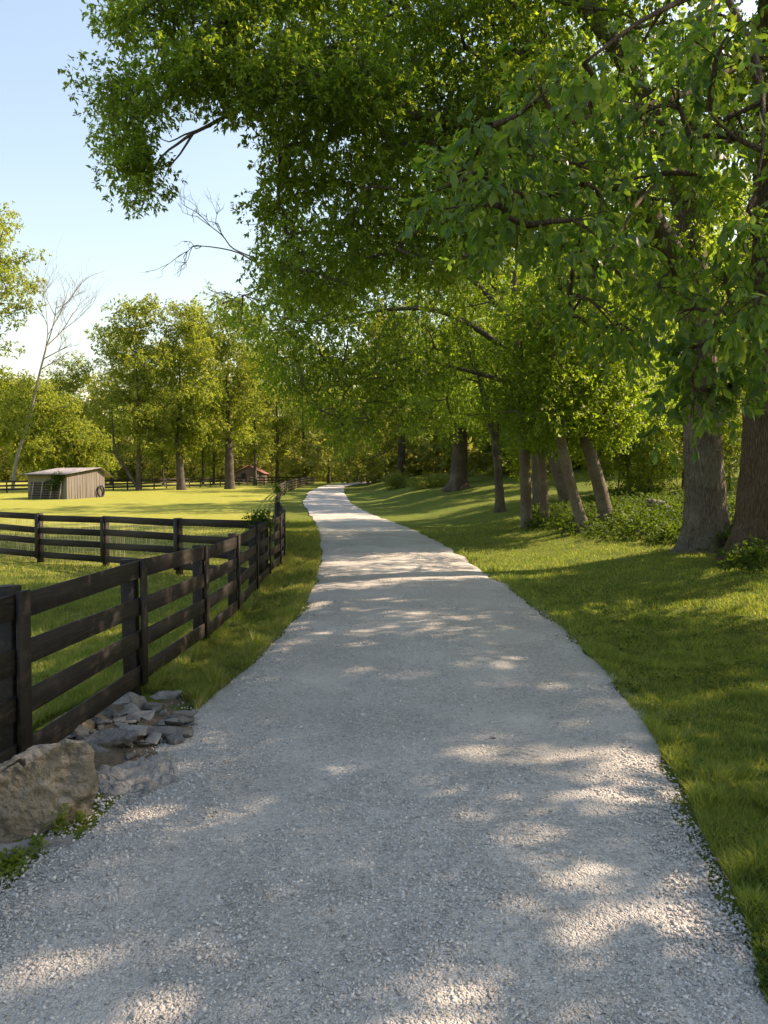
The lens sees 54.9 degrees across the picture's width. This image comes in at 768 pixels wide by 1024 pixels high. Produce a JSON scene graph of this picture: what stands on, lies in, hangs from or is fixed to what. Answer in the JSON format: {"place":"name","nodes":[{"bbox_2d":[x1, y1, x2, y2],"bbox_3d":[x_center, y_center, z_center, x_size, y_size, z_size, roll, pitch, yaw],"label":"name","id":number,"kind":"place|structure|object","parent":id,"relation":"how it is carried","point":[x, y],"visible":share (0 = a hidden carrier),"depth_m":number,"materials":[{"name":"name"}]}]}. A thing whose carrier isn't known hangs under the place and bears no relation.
{"place":"outdoors","nodes":[
{"label":"outdoors","id":0,"kind":"place"},
{"bbox_2d":[0,0,757,462],"label":"sky","id":1,"kind":"structure","parent":0,"point":[44,159],"materials":[{"name":"blue"}]},
{"bbox_2d":[0,479,767,1023],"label":"gravel road","id":2,"kind":"structure","parent":0,"point":[366,545],"depth_m":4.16,"materials":[{"name":"gravel"}]},
{"bbox_2d":[145,725,193,739],"bbox_3d":[-1.753,1.752,5.854,0.483,0.109,0.174,3,4,-6],"label":"flat stone","id":3,"kind":"object","parent":2,"relation":"on","point":[171,730],"visible":0.56,"depth_m":5.82,"materials":[{"name":"stone"}]},
{"bbox_2d":[166,730,184,744],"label":"rubble stone","id":4,"kind":"object","parent":2,"relation":"on","point":[174,739],"visible":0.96,"depth_m":5.72,"materials":[{"name":"stone"}]},
{"bbox_2d":[168,715,194,721],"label":"rubble stone","id":5,"kind":"object","parent":2,"relation":"on","point":[191,718],"visible":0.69,"depth_m":6.19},
{"bbox_2d":[176,715,190,722],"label":"rubble stone","id":6,"kind":"object","parent":5,"relation":"on","point":[178,717],"visible":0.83,"depth_m":6.17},
{"bbox_2d":[171,710,198,716],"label":"rubble stone","id":7,"kind":"object","parent":5,"relation":"on","point":[187,713],"visible":0.75,"depth_m":6.24,"materials":[{"name":"stone"}]},
{"bbox_2d":[0,450,767,1002],"bbox_3d":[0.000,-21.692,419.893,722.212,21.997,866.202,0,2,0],"label":"ground","id":8,"kind":"structure","parent":0,"point":[438,508],"depth_m":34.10,"materials":[{"name":"plant"}]},
{"bbox_2d":[0,845,33,880],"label":"weed plant","id":9,"kind":"object","parent":8,"relation":"on","point":[10,864],"visible":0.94,"depth_m":3.89,"materials":[{"name":"green plant"}]},
{"bbox_2d":[0,201,51,439],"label":"paddock tree","id":10,"kind":"object","parent":8,"relation":"on","point":[7,260],"visible":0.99,"depth_m":84.59,"materials":[{"name":"plant"}]},
{"bbox_2d":[21,834,50,858],"bbox_3d":[-1.916,1.874,4.062,0.140,0.162,0.197,0,2,0],"label":"weed plant","id":11,"kind":"object","parent":8,"relation":"on","point":[36,841],"visible":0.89,"depth_m":4.08,"materials":[{"name":"green plant"}]},
{"bbox_2d":[0,834,73,857],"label":"flat stone","id":12,"kind":"object","parent":8,"relation":"on","point":[56,842],"visible":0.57,"depth_m":4.12,"materials":[{"name":"stone"}]},
{"bbox_2d":[0,376,82,472],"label":"paddock tree","id":13,"kind":"object","parent":8,"relation":"on","point":[29,449],"visible":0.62,"depth_m":96.51,"materials":[{"name":"plant"}]},
{"bbox_2d":[28,482,62,498],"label":"gate panel","id":14,"kind":"structure","parent":8,"relation":"on","point":[41,490],"depth_m":66.36,"materials":[{"name":"grey"}]},
{"bbox_2d":[0,739,97,843],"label":"boulder","id":15,"kind":"object","parent":8,"relation":"on","point":[38,782],"visible":0.8,"depth_m":4.32,"materials":[{"name":"stone"}]},
{"bbox_2d":[1,239,110,490],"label":"bare tree","id":16,"kind":"object","parent":8,"relation":"on","point":[33,401],"visible":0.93,"depth_m":87.53,"materials":[{"name":"grey plant"}]},
{"bbox_2d":[44,800,71,835],"bbox_3d":[-1.881,1.799,4.288,0.180,0.229,0.127,-2,2,-42],"label":"weed plant","id":17,"kind":"object","parent":8,"relation":"on","point":[56,829],"visible":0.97,"depth_m":4.29,"materials":[{"name":"green plant"}]},
{"bbox_2d":[20,467,112,498],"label":"wooden shed","id":18,"kind":"structure","parent":8,"relation":"on","point":[79,483],"depth_m":67.31,"materials":[{"name":"wood"}]},
{"bbox_2d":[42,471,64,490],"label":"climbing vine","id":19,"kind":"object","parent":18,"relation":"hanging from","point":[56,478],"visible":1,"depth_m":65.96,"materials":[{"name":"green plant"}]},
{"bbox_2d":[38,350,98,467],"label":"paddock tree","id":20,"kind":"object","parent":8,"relation":"on","point":[66,386],"visible":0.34,"depth_m":121.07,"materials":[{"name":"plant"}]},
{"bbox_2d":[31,411,119,472],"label":"paddock tree","id":21,"kind":"object","parent":8,"relation":"on","point":[74,439],"visible":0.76,"depth_m":100.26,"materials":[{"name":"plant"}]},
{"bbox_2d":[73,809,93,826],"bbox_3d":[-1.803,1.835,4.423,0.121,0.150,0.120,0,2,0],"label":"weed plant","id":22,"kind":"object","parent":8,"relation":"on","point":[81,817],"visible":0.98,"depth_m":4.41,"materials":[{"name":"green plant"}]},
{"bbox_2d":[60,325,141,482],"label":"paddock tree","id":23,"kind":"object","parent":8,"relation":"on","point":[100,391],"visible":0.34,"depth_m":121.91,"materials":[{"name":"plant"}]},
{"bbox_2d":[97,485,104,496],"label":"tire","id":24,"kind":"object","parent":8,"relation":"on","point":[98,490],"visible":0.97,"depth_m":69.97,"materials":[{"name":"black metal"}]},
{"bbox_2d":[72,698,188,792],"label":"bare soil","id":25,"kind":"structure","parent":8,"relation":"on","point":[115,755],"depth_m":5.59,"materials":[{"name":"soil"}]},
{"bbox_2d":[62,734,75,739],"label":"rubble stone","id":26,"kind":"object","parent":25,"relation":"on","point":[70,736],"visible":0.36,"depth_m":5.55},
{"bbox_2d":[72,732,88,739],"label":"rubble stone","id":27,"kind":"object","parent":25,"relation":"on","point":[79,737],"visible":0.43,"depth_m":5.47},
{"bbox_2d":[73,724,88,734],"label":"rubble stone","id":28,"kind":"object","parent":25,"relation":"on","point":[80,729],"visible":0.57,"depth_m":5.60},
{"bbox_2d":[89,743,108,752],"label":"rubble stone","id":29,"kind":"object","parent":25,"relation":"on","point":[97,748],"visible":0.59,"depth_m":5.38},
{"bbox_2d":[93,713,106,717],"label":"rubble stone","id":30,"kind":"object","parent":25,"relation":"on","point":[100,715],"visible":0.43,"depth_m":6.02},
{"bbox_2d":[97,724,104,729],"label":"rubble stone","id":31,"kind":"object","parent":25,"relation":"on","point":[99,727],"visible":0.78,"depth_m":5.75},
{"bbox_2d":[92,717,111,724],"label":"rubble stone","id":32,"kind":"object","parent":25,"relation":"on","point":[98,720],"visible":0.76,"depth_m":5.80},
{"bbox_2d":[100,708,117,717],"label":"rubble stone","id":33,"kind":"object","parent":25,"relation":"on","point":[109,712],"visible":1,"depth_m":6.06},
{"bbox_2d":[85,728,138,746],"bbox_3d":[-2.065,1.690,5.521,0.446,0.079,0.199,-8,10,-20],"label":"flat stone","id":34,"kind":"object","parent":25,"relation":"on","point":[107,737],"visible":0.77,"depth_m":5.50,"materials":[{"name":"stone"}]},
{"bbox_2d":[112,717,125,722],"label":"rubble stone","id":35,"kind":"object","parent":25,"relation":"on","point":[120,719],"visible":0.9,"depth_m":5.88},
{"bbox_2d":[114,722,128,726],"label":"rubble stone","id":36,"kind":"object","parent":25,"relation":"on","point":[117,723],"visible":0.34,"depth_m":5.81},
{"bbox_2d":[117,709,128,715],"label":"rubble stone","id":37,"kind":"object","parent":25,"relation":"on","point":[122,712],"visible":0.84,"depth_m":6.14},
{"bbox_2d":[112,692,138,704],"bbox_3d":[-2.288,1.665,6.606,0.301,0.080,0.236,3,2,-12],"label":"flat stone","id":38,"kind":"object","parent":25,"relation":"on","point":[124,699],"visible":0.43,"depth_m":6.55,"materials":[{"name":"stone"}]},
{"bbox_2d":[113,714,140,722],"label":"rubble stone","id":39,"kind":"object","parent":25,"relation":"on","point":[132,717],"visible":0.66,"depth_m":6.00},
{"bbox_2d":[121,741,132,746],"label":"rubble stone","id":40,"kind":"object","parent":25,"relation":"on","point":[128,744],"visible":0.53,"depth_m":5.54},
{"bbox_2d":[123,720,136,724],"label":"rubble stone","id":41,"kind":"object","parent":25,"relation":"on","point":[129,722],"visible":0.84,"depth_m":5.91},
{"bbox_2d":[124,752,137,759],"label":"rubble stone","id":42,"kind":"object","parent":25,"relation":"on","point":[129,755],"visible":1,"depth_m":5.36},
{"bbox_2d":[124,702,140,714],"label":"rubble stone","id":43,"kind":"object","parent":25,"relation":"on","point":[131,707],"visible":0.68,"depth_m":6.23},
{"bbox_2d":[129,696,146,707],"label":"rubble stone","id":44,"kind":"object","parent":25,"relation":"on","point":[134,699],"visible":0.6,"depth_m":6.45,"materials":[{"name":"stone"}]},
{"bbox_2d":[135,738,144,743],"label":"rubble stone","id":45,"kind":"object","parent":25,"relation":"on","point":[140,741],"visible":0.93,"depth_m":5.62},
{"bbox_2d":[131,710,155,720],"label":"rubble stone","id":46,"kind":"object","parent":25,"relation":"on","point":[147,715],"visible":0.94,"depth_m":6.09,"materials":[{"name":"stone"}]},
{"bbox_2d":[126,780,162,804],"bbox_3d":[-1.566,1.862,4.858,0.343,0.151,0.272,6,1,-40],"label":"flat stone","id":47,"kind":"object","parent":25,"relation":"on","point":[147,790],"visible":0.41,"depth_m":4.82,"materials":[{"name":"stone"}]},
{"bbox_2d":[141,702,163,709],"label":"rubble stone","id":48,"kind":"object","parent":25,"relation":"on","point":[145,706],"visible":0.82,"depth_m":6.42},
{"bbox_2d":[145,732,161,743],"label":"rubble stone","id":49,"kind":"object","parent":25,"relation":"on","point":[153,738],"visible":1,"depth_m":5.68,"materials":[{"name":"stone"}]},
{"bbox_2d":[147,705,161,712],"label":"rubble stone","id":50,"kind":"object","parent":25,"relation":"on","point":[157,708],"visible":0.84,"depth_m":6.37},
{"bbox_2d":[164,718,177,724],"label":"rubble stone","id":51,"kind":"object","parent":25,"relation":"on","point":[170,721],"visible":0.79,"depth_m":6.08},
{"bbox_2d":[172,721,184,724],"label":"rubble stone","id":52,"kind":"object","parent":25,"relation":"on","point":[178,722],"visible":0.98,"depth_m":6.10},
{"bbox_2d":[183,722,197,725],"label":"rubble stone","id":53,"kind":"object","parent":25,"relation":"on","point":[190,723],"visible":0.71,"depth_m":6.17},
{"label":"rubble stone","id":54,"kind":"object","parent":25,"relation":"on","visible":0},
{"bbox_2d":[115,725,147,736],"bbox_3d":[-1.966,1.690,5.696,0.306,0.078,0.207,1,6,17],"label":"flat stone","id":55,"kind":"object","parent":54,"relation":"on","point":[142,729],"visible":0.47,"depth_m":5.68,"materials":[{"name":"stone"}]},
{"bbox_2d":[0,512,265,579],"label":"board fence","id":56,"kind":"object","parent":8,"relation":"on","point":[104,533],"visible":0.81,"depth_m":18.90,"materials":[{"name":"black paint"}]},
{"bbox_2d":[83,292,186,490],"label":"paddock tree","id":57,"kind":"object","parent":8,"relation":"on","point":[140,421],"visible":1,"depth_m":88.11,"materials":[{"name":"plant"}]},
{"bbox_2d":[96,752,178,796],"bbox_3d":[-1.693,1.856,5.098,0.591,0.195,0.560,-4,5,-29],"label":"flat stone","id":58,"kind":"object","parent":8,"relation":"on","point":[124,778],"visible":0.76,"depth_m":5.02,"materials":[{"name":"stone"}]},
{"bbox_2d":[0,509,285,763],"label":"board fence","id":59,"kind":"object","parent":8,"relation":"on","point":[22,698],"visible":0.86,"depth_m":6.31,"materials":[{"name":"black paint"}]},
{"bbox_2d":[240,508,279,534],"bbox_3d":[-2.668,0.241,15.657,0.710,0.670,0.745,-1,2,-38],"label":"fence vine","id":60,"kind":"object","parent":59,"relation":"attached to","point":[260,516],"visible":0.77,"depth_m":15.56,"materials":[{"name":"green plant"}]},
{"bbox_2d":[0,477,301,492],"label":"board fence","id":61,"kind":"object","parent":8,"relation":"on","point":[166,482],"visible":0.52,"depth_m":99.78,"materials":[{"name":"black paint"}]},
{"bbox_2d":[124,336,202,484],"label":"paddock tree","id":62,"kind":"object","parent":8,"relation":"on","point":[161,454],"visible":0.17,"depth_m":117.26,"materials":[{"name":"plant"}]},
{"bbox_2d":[150,690,182,699],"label":"flat stone","id":63,"kind":"object","parent":8,"relation":"on","point":[162,694],"visible":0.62,"depth_m":6.94,"materials":[{"name":"stone"}]},
{"bbox_2d":[143,295,232,489],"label":"paddock tree","id":64,"kind":"object","parent":8,"relation":"on","point":[190,328],"visible":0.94,"depth_m":90.64,"materials":[{"name":"plant"}]},
{"bbox_2d":[166,302,231,483],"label":"paddock tree","id":65,"kind":"object","parent":8,"relation":"on","point":[203,451],"visible":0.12,"depth_m":124.15,"materials":[{"name":"plant"}]},
{"bbox_2d":[188,316,247,483],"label":"paddock tree","id":66,"kind":"object","parent":8,"relation":"on","point":[214,463],"visible":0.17,"depth_m":129.48,"materials":[{"name":"plant"}]},
{"bbox_2d":[181,294,284,488],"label":"paddock tree","id":67,"kind":"object","parent":8,"relation":"on","point":[229,438],"visible":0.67,"depth_m":96.31,"materials":[{"name":"plant"}]},
{"bbox_2d":[234,465,269,481],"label":"farm house","id":68,"kind":"structure","parent":8,"relation":"on","point":[247,471],"depth_m":167.82,"materials":[{"name":"brown"}]},
{"bbox_2d":[216,312,291,485],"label":"paddock tree","id":69,"kind":"object","parent":8,"relation":"on","point":[255,453],"visible":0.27,"depth_m":117.66,"materials":[{"name":"plant"}]},
{"bbox_2d":[242,330,308,484],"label":"paddock tree","id":70,"kind":"object","parent":8,"relation":"on","point":[276,425],"visible":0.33,"depth_m":127.48,"materials":[{"name":"plant"}]},
{"bbox_2d":[275,492,284,516],"bbox_3d":[-5.826,-0.180,40.578,0.314,2.518,36.440,0,2,-8],"label":"board fence","id":71,"kind":"object","parent":8,"relation":"on","point":[278,506],"visible":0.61,"depth_m":27.26,"materials":[{"name":"black paint"}]},
{"bbox_2d":[272,482,285,496],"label":"fence vine","id":72,"kind":"object","parent":71,"relation":"attached to","point":[277,488],"visible":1,"depth_m":48.92,"materials":[{"name":"green plant"}]},
{"bbox_2d":[279,477,313,498],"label":"board fence","id":73,"kind":"object","parent":8,"relation":"on","point":[309,481],"visible":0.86,"depth_m":95.16,"materials":[{"name":"brown paint"}]},
{"bbox_2d":[268,334,342,483],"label":"paddock tree","id":74,"kind":"object","parent":8,"relation":"on","point":[304,434],"visible":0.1,"depth_m":133.43,"materials":[{"name":"plant"}]},
{"bbox_2d":[288,350,342,482],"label":"paddock tree","id":75,"kind":"object","parent":8,"relation":"on","point":[327,473],"visible":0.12,"depth_m":149.00,"materials":[{"name":"plant"}]},
{"bbox_2d":[312,362,384,476],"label":"paddock tree","id":76,"kind":"object","parent":8,"relation":"on","point":[337,471],"visible":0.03,"depth_m":163.53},
{"bbox_2d":[0,195,751,483],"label":"woodland","id":77,"kind":"object","parent":8,"relation":"on","point":[429,458],"visible":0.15,"depth_m":120.03,"materials":[{"name":"plant"}]},
{"bbox_2d":[318,313,440,480],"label":"roadside tree","id":78,"kind":"object","parent":8,"relation":"on","point":[401,442],"visible":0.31,"depth_m":91.92,"materials":[{"name":"green plant"}]},
{"bbox_2d":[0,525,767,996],"bbox_3d":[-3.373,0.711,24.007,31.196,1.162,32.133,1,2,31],"label":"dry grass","id":79,"kind":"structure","parent":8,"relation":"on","point":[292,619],"depth_m":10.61,"materials":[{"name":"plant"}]},
{"bbox_2d":[378,470,411,489],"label":"garden shrub","id":80,"kind":"object","parent":8,"relation":"on","point":[393,480],"visible":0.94,"depth_m":74.54,"materials":[{"name":"green plant"}]},
{"bbox_2d":[57,0,767,553],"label":"oak tree","id":81,"kind":"object","parent":8,"relation":"on","point":[365,102],"visible":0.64,"depth_m":12.68,"materials":[{"name":"green plant"}]},
{"bbox_2d":[405,472,448,491],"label":"garden shrub","id":82,"kind":"object","parent":8,"relation":"on","point":[428,485],"visible":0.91,"depth_m":65.51,"materials":[{"name":"green plant"}]},
{"bbox_2d":[194,18,668,527],"bbox_3d":[1.899,-9.024,29.472,18.889,19.960,11.825,0,2,0],"label":"maple tree","id":83,"kind":"object","parent":8,"relation":"on","point":[340,361],"visible":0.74,"depth_m":26.73,"materials":[{"name":"green plant"}]},
{"bbox_2d":[160,568,767,988],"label":"clover","id":84,"kind":"object","parent":8,"relation":"on","point":[756,936],"visible":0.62,"depth_m":8.74,"materials":[{"name":"green plant"}]},
{"bbox_2d":[353,143,582,491],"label":"old tree","id":85,"kind":"object","parent":8,"relation":"on","point":[458,479],"visible":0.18,"depth_m":56.15,"materials":[{"name":"plant"}]},
{"bbox_2d":[393,24,547,505],"bbox_3d":[3.707,-9.781,31.202,6.624,20.300,14.744,0,2,11],"label":"slender tree","id":86,"kind":"object","parent":8,"relation":"on","point":[509,330],"visible":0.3,"depth_m":26.45,"materials":[{"name":"green plant"}]},
{"bbox_2d":[440,407,505,473],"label":"understory tree","id":87,"kind":"object","parent":8,"relation":"on","point":[480,470],"depth_m":80.86,"materials":[{"name":"plant"}]},
{"bbox_2d":[390,164,574,512],"bbox_3d":[5.101,-10.165,38.649,11.772,20.930,9.018,1,2,35],"label":"forked tree","id":88,"kind":"object","parent":8,"relation":"on","point":[484,397],"visible":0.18,"depth_m":37.74,"materials":[{"name":"plant"}]},
{"bbox_2d":[489,440,518,471],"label":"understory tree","id":89,"kind":"object","parent":8,"relation":"on","point":[504,455],"visible":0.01,"depth_m":70.52,"materials":[{"name":"plant"}]},
{"bbox_2d":[501,427,531,483],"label":"sapling","id":90,"kind":"object","parent":8,"relation":"on","point":[516,467],"visible":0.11,"depth_m":53.76,"materials":[{"name":"green plant"}]},
{"bbox_2d":[495,0,573,526],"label":"slender tree","id":91,"kind":"object","parent":8,"relation":"on","point":[540,446],"visible":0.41,"depth_m":24.53,"materials":[{"name":"green plant"}]},
{"bbox_2d":[512,33,592,503],"bbox_3d":[7.162,-10.046,30.950,3.067,20.884,19.006,0,2,12],"label":"slender tree","id":92,"kind":"object","parent":8,"relation":"on","point":[558,476],"visible":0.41,"depth_m":23.68,"materials":[{"name":"green plant"}]},
{"bbox_2d":[530,441,582,480],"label":"sapling","id":93,"kind":"object","parent":8,"relation":"on","point":[547,461],"visible":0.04,"depth_m":50.57,"materials":[{"name":"green plant"}]},
{"bbox_2d":[537,20,620,533],"bbox_3d":[7.614,-9.751,28.866,2.861,21.408,14.518,0,2,14],"label":"slender tree","id":94,"kind":"object","parent":8,"relation":"on","point":[579,514],"visible":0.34,"depth_m":24.33,"materials":[{"name":"green plant"}]},
{"bbox_2d":[398,0,767,562],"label":"hickory tree","id":95,"kind":"object","parent":8,"relation":"on","point":[696,155],"visible":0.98,"depth_m":6.95,"materials":[{"name":"green plant"}]},
{"bbox_2d":[573,343,622,488],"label":"sapling","id":96,"kind":"object","parent":8,"relation":"on","point":[600,453],"visible":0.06,"depth_m":42.00,"materials":[{"name":"green plant"}]},
{"bbox_2d":[599,441,636,489],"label":"sapling","id":97,"kind":"object","parent":8,"relation":"on","point":[619,479],"visible":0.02,"depth_m":44.66,"materials":[{"name":"green plant"}]},
{"bbox_2d":[596,376,668,490],"bbox_3d":[13.603,-4.817,40.192,4.586,8.692,4.388,0,2,0],"label":"sapling","id":98,"kind":"object","parent":8,"relation":"on","point":[619,459],"visible":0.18,"depth_m":39.97,"materials":[{"name":"green plant"}]},
{"bbox_2d":[518,480,767,554],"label":"undergrowth","id":99,"kind":"object","parent":8,"relation":"on","point":[632,513],"visible":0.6,"depth_m":24.94,"materials":[{"name":"green plant"}]},
{"bbox_2d":[615,362,683,488],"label":"sapling","id":100,"kind":"object","parent":8,"relation":"on","point":[679,451],"visible":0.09,"depth_m":40.19,"materials":[{"name":"green plant"}]},
{"bbox_2d":[616,388,683,498],"bbox_3d":[14.026,-3.805,38.497,3.917,6.912,4.906,0,2,0],"label":"bush","id":101,"kind":"object","parent":8,"relation":"on","point":[662,459],"visible":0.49,"depth_m":38.06,"materials":[{"name":"green plant"}]},
{"bbox_2d":[556,1,752,527],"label":"slender tree","id":102,"kind":"object","parent":8,"relation":"on","point":[626,416],"visible":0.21,"depth_m":25.70,"materials":[{"name":"green plant"}]},
{"bbox_2d":[644,499,669,511],"bbox_3d":[11.320,-0.052,29.963,1.291,0.928,1.313,5,0,-17],"label":"mossy stone","id":103,"kind":"object","parent":8,"relation":"on","point":[650,501],"visible":0.21,"depth_m":29.82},
{"bbox_2d":[633,165,752,488],"bbox_3d":[15.142,-9.967,39.894,10.051,18.462,9.164,0,2,0],"label":"tree","id":104,"kind":"object","parent":8,"relation":"on","point":[741,261],"visible":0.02,"depth_m":38.37,"materials":[{"name":"green plant"}]},
{"bbox_2d":[717,329,746,489],"bbox_3d":[18.796,-5.391,39.650,4.482,8.971,5.104,0,2,0],"label":"sapling","id":105,"kind":"object","parent":8,"relation":"on","point":[730,464],"visible":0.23,"depth_m":39.31,"materials":[{"name":"green plant"}]},
{"bbox_2d":[717,340,746,456],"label":"understory tree","id":106,"kind":"object","parent":8,"relation":"on","point":[734,419],"visible":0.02,"depth_m":55.76,"materials":[{"name":"plant"}]},
{"bbox_2d":[716,533,767,573],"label":"ivy plant","id":107,"kind":"object","parent":8,"relation":"on","point":[751,558],"visible":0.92,"depth_m":14.57,"materials":[{"name":"green plant"}]},
{"label":"rubble stone","id":108,"kind":"object","parent":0,"visible":0},
{"bbox_2d":[157,720,164,725],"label":"rubble stone","id":109,"kind":"object","parent":108,"relation":"on","point":[160,722],"visible":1,"depth_m":6.03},
{"label":"rubble stone","id":110,"kind":"object","parent":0,"visible":0},
{"bbox_2d":[52,712,96,729],"bbox_3d":[-2.418,1.652,5.777,0.324,0.104,0.215,6,14,-23],"label":"flat stone","id":111,"kind":"object","parent":110,"relation":"on","point":[90,724],"visible":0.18,"depth_m":5.77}
]}

